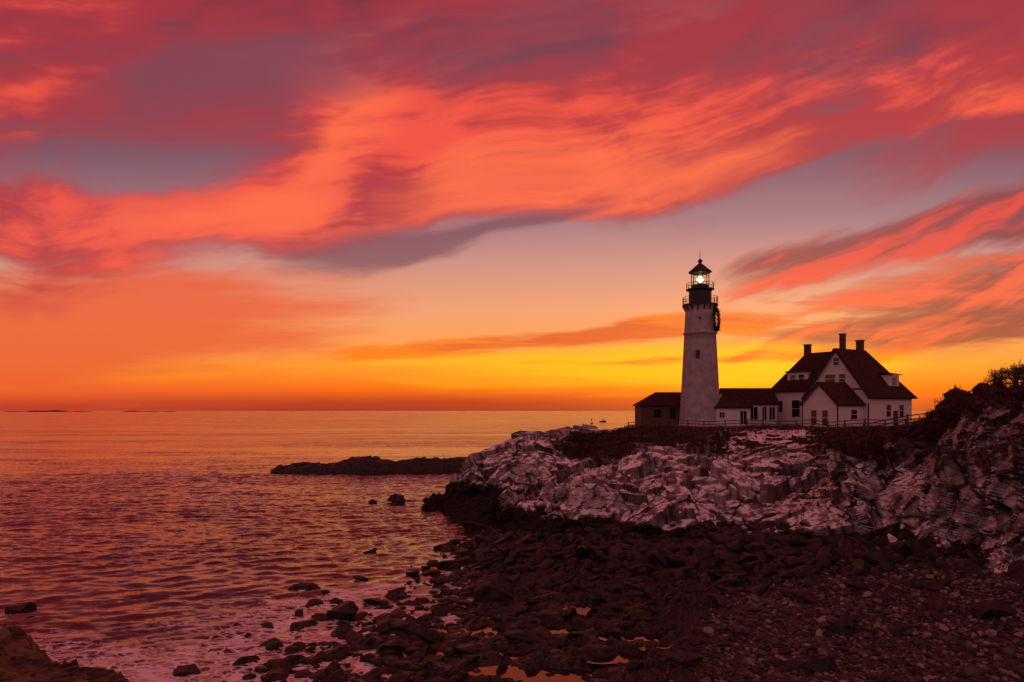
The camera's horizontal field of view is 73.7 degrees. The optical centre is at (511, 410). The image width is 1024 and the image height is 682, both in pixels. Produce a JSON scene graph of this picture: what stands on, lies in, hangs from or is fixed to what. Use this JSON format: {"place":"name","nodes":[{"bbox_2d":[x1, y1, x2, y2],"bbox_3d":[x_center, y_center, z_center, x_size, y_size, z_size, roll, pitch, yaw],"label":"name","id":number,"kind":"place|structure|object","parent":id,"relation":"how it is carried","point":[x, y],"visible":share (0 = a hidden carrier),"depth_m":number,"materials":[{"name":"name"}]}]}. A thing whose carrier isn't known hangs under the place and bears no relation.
{"place":"outdoors","nodes":[
{"label":"outdoors","id":0,"kind":"place"},
{"bbox_2d":[5,410,89,411],"bbox_3d":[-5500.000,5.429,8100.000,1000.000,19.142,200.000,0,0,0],"label":"distant island","id":1,"kind":"structure","parent":0,"point":[48,411],"depth_m":8037.53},
{"bbox_2d":[122,411,175,411],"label":"distant island","id":2,"kind":"structure","parent":0,"point":[148,411],"depth_m":8633.90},
{"bbox_2d":[0,411,929,681],"bbox_3d":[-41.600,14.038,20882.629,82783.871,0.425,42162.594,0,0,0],"label":"sea","id":3,"kind":"structure","parent":0,"point":[146,547],"depth_m":82.43,"materials":[{"name":"liquid"}]},
{"bbox_2d":[5,602,36,612],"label":"boulder","id":4,"kind":"object","parent":3,"relation":"in","point":[28,606],"visible":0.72,"depth_m":47.84,"materials":[{"name":"brown stone"}]},
{"bbox_2d":[173,664,200,675],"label":"boulder","id":5,"kind":"object","parent":3,"relation":"in","point":[189,669],"visible":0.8,"depth_m":36.44,"materials":[{"name":"brown stone"}]},
{"bbox_2d":[259,622,272,627],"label":"boulder","id":6,"kind":"object","parent":3,"relation":"in","point":[267,624],"visible":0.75,"depth_m":44.17,"materials":[{"name":"brown stone"}]},
{"bbox_2d":[259,637,283,646],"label":"boulder","id":7,"kind":"object","parent":3,"relation":"in","point":[265,643],"visible":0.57,"depth_m":40.89,"materials":[{"name":"brown stone"}]},
{"bbox_2d":[288,582,320,589],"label":"boulder","id":8,"kind":"object","parent":3,"relation":"in","point":[306,585],"visible":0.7,"depth_m":53.68,"materials":[{"name":"brown stone"}]},
{"bbox_2d":[330,597,342,603],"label":"boulder","id":9,"kind":"object","parent":3,"relation":"in","point":[335,600],"visible":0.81,"depth_m":49.76,"materials":[{"name":"brown stone"}]},
{"bbox_2d":[270,455,466,473],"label":"offshore ledge","id":10,"kind":"object","parent":3,"relation":"in","point":[370,464],"visible":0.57,"depth_m":154.76,"materials":[{"name":"brown stone"}]},
{"bbox_2d":[364,548,376,552],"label":"boulder","id":11,"kind":"object","parent":3,"relation":"in","point":[372,550],"visible":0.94,"depth_m":67.81,"materials":[{"name":"brown stone"}]},
{"bbox_2d":[363,598,381,604],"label":"boulder","id":12,"kind":"object","parent":3,"relation":"in","point":[371,601],"visible":0.77,"depth_m":49.23,"materials":[{"name":"brown stone"}]},
{"bbox_2d":[387,493,405,502],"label":"boulder","id":13,"kind":"object","parent":3,"relation":"in","point":[397,498],"visible":0.97,"depth_m":104.50,"materials":[{"name":"brown stone"}]},
{"bbox_2d":[406,570,419,574],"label":"boulder","id":14,"kind":"object","parent":3,"relation":"in","point":[415,572],"visible":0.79,"depth_m":58.09,"materials":[{"name":"brown stone"}]},
{"bbox_2d":[433,540,456,548],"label":"boulder","id":15,"kind":"object","parent":3,"relation":"in","point":[449,544],"visible":0.55,"depth_m":69.72,"materials":[{"name":"brown stone"}]},
{"bbox_2d":[0,526,1023,681],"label":"beach","id":16,"kind":"structure","parent":0,"point":[24,657],"depth_m":36.94,"materials":[{"name":"brown stone"}]},
{"bbox_2d":[263,655,300,666],"bbox_3d":[-12.781,13.931,37.726,1.852,0.932,1.285,0,0,24],"label":"boulder","id":17,"kind":"object","parent":16,"relation":"on","point":[296,659],"visible":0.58,"depth_m":37.59,"materials":[{"name":"brown stone"}]},
{"bbox_2d":[314,651,327,661],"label":"boulder","id":18,"kind":"object","parent":16,"relation":"on","point":[321,655],"visible":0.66,"depth_m":38.25,"materials":[{"name":"brown stone"}]},
{"bbox_2d":[326,601,357,620],"bbox_3d":[-11.332,13.713,46.128,2.082,1.834,2.477,0,0,0],"label":"boulder","id":19,"kind":"object","parent":16,"relation":"on","point":[346,610],"visible":0.81,"depth_m":45.28,"materials":[{"name":"brown stone"}]},
{"bbox_2d":[222,530,514,681],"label":"shore rocks","id":20,"kind":"object","parent":16,"relation":"on","point":[278,669],"visible":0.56,"depth_m":40.59,"materials":[{"name":"brown stone"}]},
{"bbox_2d":[377,616,394,632],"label":"boulder","id":21,"kind":"object","parent":16,"relation":"on","point":[382,625],"visible":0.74,"depth_m":43.08,"materials":[{"name":"brown stone"}]},
{"bbox_2d":[379,639,403,651],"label":"boulder","id":22,"kind":"object","parent":16,"relation":"on","point":[397,645],"visible":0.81,"depth_m":39.11,"materials":[{"name":"brown stone"}]},
{"bbox_2d":[388,587,410,600],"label":"boulder","id":23,"kind":"object","parent":16,"relation":"on","point":[398,593],"visible":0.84,"depth_m":50.97,"materials":[{"name":"brown stone"}]},
{"bbox_2d":[373,649,461,662],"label":"tide pool","id":24,"kind":"structure","parent":16,"relation":"on","point":[426,652],"depth_m":38.80,"materials":[{"name":"orange liquid"}]},
{"bbox_2d":[430,604,449,616],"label":"boulder","id":25,"kind":"object","parent":16,"relation":"on","point":[436,610],"visible":0.96,"depth_m":46.66,"materials":[{"name":"brown stone"}]},
{"bbox_2d":[435,560,460,565],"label":"boulder","id":26,"kind":"object","parent":16,"relation":"on","point":[445,562],"visible":0.7,"depth_m":61.57,"materials":[{"name":"brown stone"}]},
{"bbox_2d":[452,643,479,655],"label":"boulder","id":27,"kind":"object","parent":16,"relation":"on","point":[471,648],"visible":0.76,"depth_m":38.05,"materials":[{"name":"brown stone"}]},
{"bbox_2d":[461,521,488,530],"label":"boulder","id":28,"kind":"object","parent":16,"relation":"on","point":[469,525],"visible":0.59,"depth_m":79.49,"materials":[{"name":"brown stone"}]},
{"bbox_2d":[456,628,504,636],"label":"tide pool","id":29,"kind":"structure","parent":16,"relation":"on","point":[493,631],"depth_m":42.16,"materials":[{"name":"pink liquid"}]},
{"bbox_2d":[474,574,513,601],"bbox_3d":[-1.238,13.521,50.822,3.139,2.560,2.504,0,0,0],"label":"boulder","id":30,"kind":"object","parent":16,"relation":"on","point":[495,587],"visible":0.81,"depth_m":49.89,"materials":[{"name":"brown stone"}]},
{"bbox_2d":[480,653,526,658],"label":"tide pool","id":31,"kind":"structure","parent":16,"relation":"on","point":[515,655],"depth_m":37.91,"materials":[{"name":"orange liquid"}]},
{"bbox_2d":[465,664,595,681],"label":"tide pool","id":32,"kind":"structure","parent":16,"relation":"on","point":[514,672],"depth_m":35.11,"materials":[{"name":"orange liquid"}]},
{"bbox_2d":[533,609,564,623],"bbox_3d":[2.511,13.132,43.496,2.275,0.750,1.292,0,0,45],"label":"boulder","id":33,"kind":"object","parent":16,"relation":"on","point":[548,616],"visible":0.91,"depth_m":43.05,"materials":[{"name":"brown stone"}]},
{"bbox_2d":[551,630,580,633],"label":"tide pool","id":34,"kind":"structure","parent":16,"relation":"on","point":[559,631],"depth_m":41.17,"materials":[{"name":"orange liquid"}]},
{"bbox_2d":[562,605,601,618],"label":"tide pool","id":35,"kind":"structure","parent":16,"relation":"on","point":[586,611],"depth_m":45.33,"materials":[{"name":"pink liquid"}]},
{"bbox_2d":[574,644,617,656],"bbox_3d":[4.559,13.245,37.185,2.490,0.884,1.214,0,0,11],"label":"boulder","id":36,"kind":"object","parent":16,"relation":"on","point":[598,650],"visible":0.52,"depth_m":36.84,"materials":[{"name":"brown stone"}]},
{"bbox_2d":[581,654,641,663],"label":"tide pool","id":37,"kind":"structure","parent":16,"relation":"on","point":[623,658],"depth_m":36.26,"materials":[{"name":"orange liquid"}]},
{"bbox_2d":[589,634,661,641],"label":"tide pool","id":38,"kind":"structure","parent":16,"relation":"on","point":[645,637],"depth_m":39.33,"materials":[{"name":"orange liquid"}]},
{"bbox_2d":[641,646,670,651],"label":"tide pool","id":39,"kind":"structure","parent":16,"relation":"on","point":[643,648],"depth_m":36.80,"materials":[{"name":"orange liquid"}]},
{"bbox_2d":[307,552,1014,681],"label":"foreshore boulders","id":40,"kind":"object","parent":16,"relation":"on","point":[680,656],"visible":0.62,"depth_m":41.36,"materials":[{"name":"brown stone"}]},
{"bbox_2d":[806,653,836,671],"bbox_3d":[14.183,11.605,31.470,1.649,0.753,0.919,0,0,0],"label":"boulder","id":41,"kind":"object","parent":16,"relation":"on","point":[817,662],"visible":1,"depth_m":31.17,"materials":[{"name":"brown stone"}]},
{"bbox_2d":[645,547,1023,681],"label":"pebbles","id":42,"kind":"object","parent":16,"relation":"on","point":[776,647],"visible":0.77,"depth_m":34.42,"materials":[{"name":"stone"}]},
{"bbox_2d":[823,610,854,636],"bbox_3d":[16.769,11.068,35.180,1.615,1.459,1.376,0,0,10],"label":"boulder","id":43,"kind":"object","parent":16,"relation":"on","point":[843,623],"visible":0.75,"depth_m":34.64,"materials":[{"name":"brown stone"}]},
{"bbox_2d":[879,592,895,602],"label":"boulder","id":44,"kind":"object","parent":16,"relation":"on","point":[884,597],"visible":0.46,"depth_m":37.78,"materials":[{"name":"brown stone"}]},
{"bbox_2d":[971,600,1014,619],"bbox_3d":[23.541,10.016,33.594,1.501,1.411,1.533,0,0,0],"label":"boulder","id":45,"kind":"object","parent":16,"relation":"on","point":[985,609],"visible":0.8,"depth_m":33.22,"materials":[{"name":"brown stone"}]},
{"bbox_2d":[0,0,1023,410],"label":"sky","id":46,"kind":"structure","parent":0,"point":[206,205],"materials":[{"name":"orange"}]},
{"bbox_2d":[400,510,1023,680],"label":"boulder field","id":47,"kind":"structure","parent":0,"point":[804,550],"depth_m":50.62,"materials":[{"name":"brown stone"}]},
{"bbox_2d":[420,378,1023,573],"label":"headland cliff","id":48,"kind":"structure","parent":0,"point":[963,480],"depth_m":63.11,"materials":[{"name":"grey stone"}]},
{"bbox_2d":[635,406,679,426],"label":"walls","id":49,"kind":"structure","parent":48,"relation":"on","point":[644,413],"depth_m":99.50,"materials":[{"name":"brick"}]},
{"bbox_2d":[633,392,680,405],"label":"roof","id":50,"kind":"structure","parent":49,"relation":"on","point":[664,399],"depth_m":100.35,"materials":[{"name":"red"}]},
{"bbox_2d":[654,407,675,419],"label":"window frames","id":51,"kind":"structure","parent":49,"relation":"attached to","point":[669,413],"depth_m":99.44,"materials":[{"name":"wood"}]},
{"bbox_2d":[654,408,674,418],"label":"window glass","id":52,"kind":"object","parent":51,"relation":"in","point":[655,413],"visible":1,"depth_m":99.48,"materials":[{"name":"black glass"}]},
{"bbox_2d":[678,259,720,427],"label":"lighthouse","id":53,"kind":"object","parent":48,"relation":"on","point":[700,396],"visible":0.98,"depth_m":96.04,"materials":[{"name":"white painted masonry"},{"name":"black iron"}]},
{"bbox_2d":[695,350,699,358],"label":"window pane","id":54,"kind":"structure","parent":53,"relation":"in","point":[697,352],"depth_m":95.73,"materials":[{"name":"black glass"}]},
{"bbox_2d":[714,395,752,425],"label":"entry shed","id":55,"kind":"structure","parent":48,"relation":"on","point":[733,407],"depth_m":95.60,"materials":[{"name":"white"}]},
{"bbox_2d":[719,410,746,424],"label":"window frames","id":56,"kind":"structure","parent":55,"relation":"in","point":[739,410],"depth_m":95.56,"materials":[{"name":"white wood"}]},
{"bbox_2d":[720,411,746,424],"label":"window glass","id":57,"kind":"structure","parent":55,"relation":"in","point":[741,412],"depth_m":95.59,"materials":[{"name":"black glass"}]},
{"bbox_2d":[719,388,779,425],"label":"connecting shed","id":58,"kind":"structure","parent":48,"relation":"on","point":[765,402],"depth_m":99.08,"materials":[{"name":"white"}]},
{"bbox_2d":[751,407,774,419],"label":"window glass","id":59,"kind":"structure","parent":58,"relation":"in","point":[771,409],"depth_m":98.98,"materials":[{"name":"black glass"}]},
{"bbox_2d":[753,406,775,420],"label":"window frames","id":60,"kind":"structure","parent":58,"relation":"in","point":[753,406],"depth_m":98.96,"materials":[{"name":"white wood"}]},
{"bbox_2d":[628,419,904,429],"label":"wood rail fence","id":61,"kind":"object","parent":48,"relation":"on","point":[762,426],"visible":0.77,"depth_m":86.66,"materials":[{"name":"brown wood"}]},
{"bbox_2d":[555,372,1023,462],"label":"dry grass","id":62,"kind":"structure","parent":48,"relation":"on","point":[813,432],"depth_m":74.86,"materials":[{"name":"brown plant"}]},
{"bbox_2d":[774,352,911,427],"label":"walls","id":63,"kind":"structure","parent":48,"relation":"on","point":[818,398],"depth_m":89.88,"materials":[{"name":"white wood"}]},
{"bbox_2d":[778,357,903,425],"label":"window frames and trim","id":64,"kind":"structure","parent":63,"relation":"attached to","point":[828,409],"depth_m":91.63,"materials":[{"name":"white wood"}]},
{"bbox_2d":[779,358,903,424],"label":"window glass","id":65,"kind":"object","parent":64,"relation":"in","point":[795,403],"visible":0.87,"depth_m":92.07,"materials":[{"name":"black glass"}]},
{"bbox_2d":[772,348,917,405],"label":"roof","id":66,"kind":"structure","parent":63,"relation":"on","point":[867,369],"depth_m":91.90,"materials":[{"name":"red"}]},
{"bbox_2d":[803,333,864,354],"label":"chimneys","id":67,"kind":"object","parent":66,"relation":"on","point":[842,344],"visible":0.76,"depth_m":94.88,"materials":[{"name":"brick"}]},
{"bbox_2d":[798,349,897,425],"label":"dark trim","id":68,"kind":"structure","parent":63,"relation":"attached to","point":[895,414],"depth_m":90.11,"materials":[{"name":"brown wood"}]},
{"bbox_2d":[863,376,1023,429],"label":"wood rail fence","id":69,"kind":"object","parent":48,"relation":"on","point":[906,420],"visible":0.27,"depth_m":63.04,"materials":[{"name":"brown wood"}]},
{"bbox_2d":[991,379,1007,387],"bbox_3d":[36.216,-1.788,50.966,1.526,1.390,1.899,0,0,14],"label":"shrub","id":70,"kind":"object","parent":48,"relation":"on","point":[996,384],"visible":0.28,"depth_m":50.46,"materials":[{"name":"green plant"}]},
{"bbox_2d":[983,367,1023,386],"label":"shrub","id":71,"kind":"object","parent":48,"relation":"on","point":[996,376],"visible":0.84,"depth_m":50.29,"materials":[{"name":"green plant"}]},
{"bbox_2d":[998,359,1023,383],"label":"shrub","id":72,"kind":"object","parent":48,"relation":"on","point":[1012,366],"visible":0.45,"depth_m":51.05,"materials":[{"name":"green plant"}]}
]}

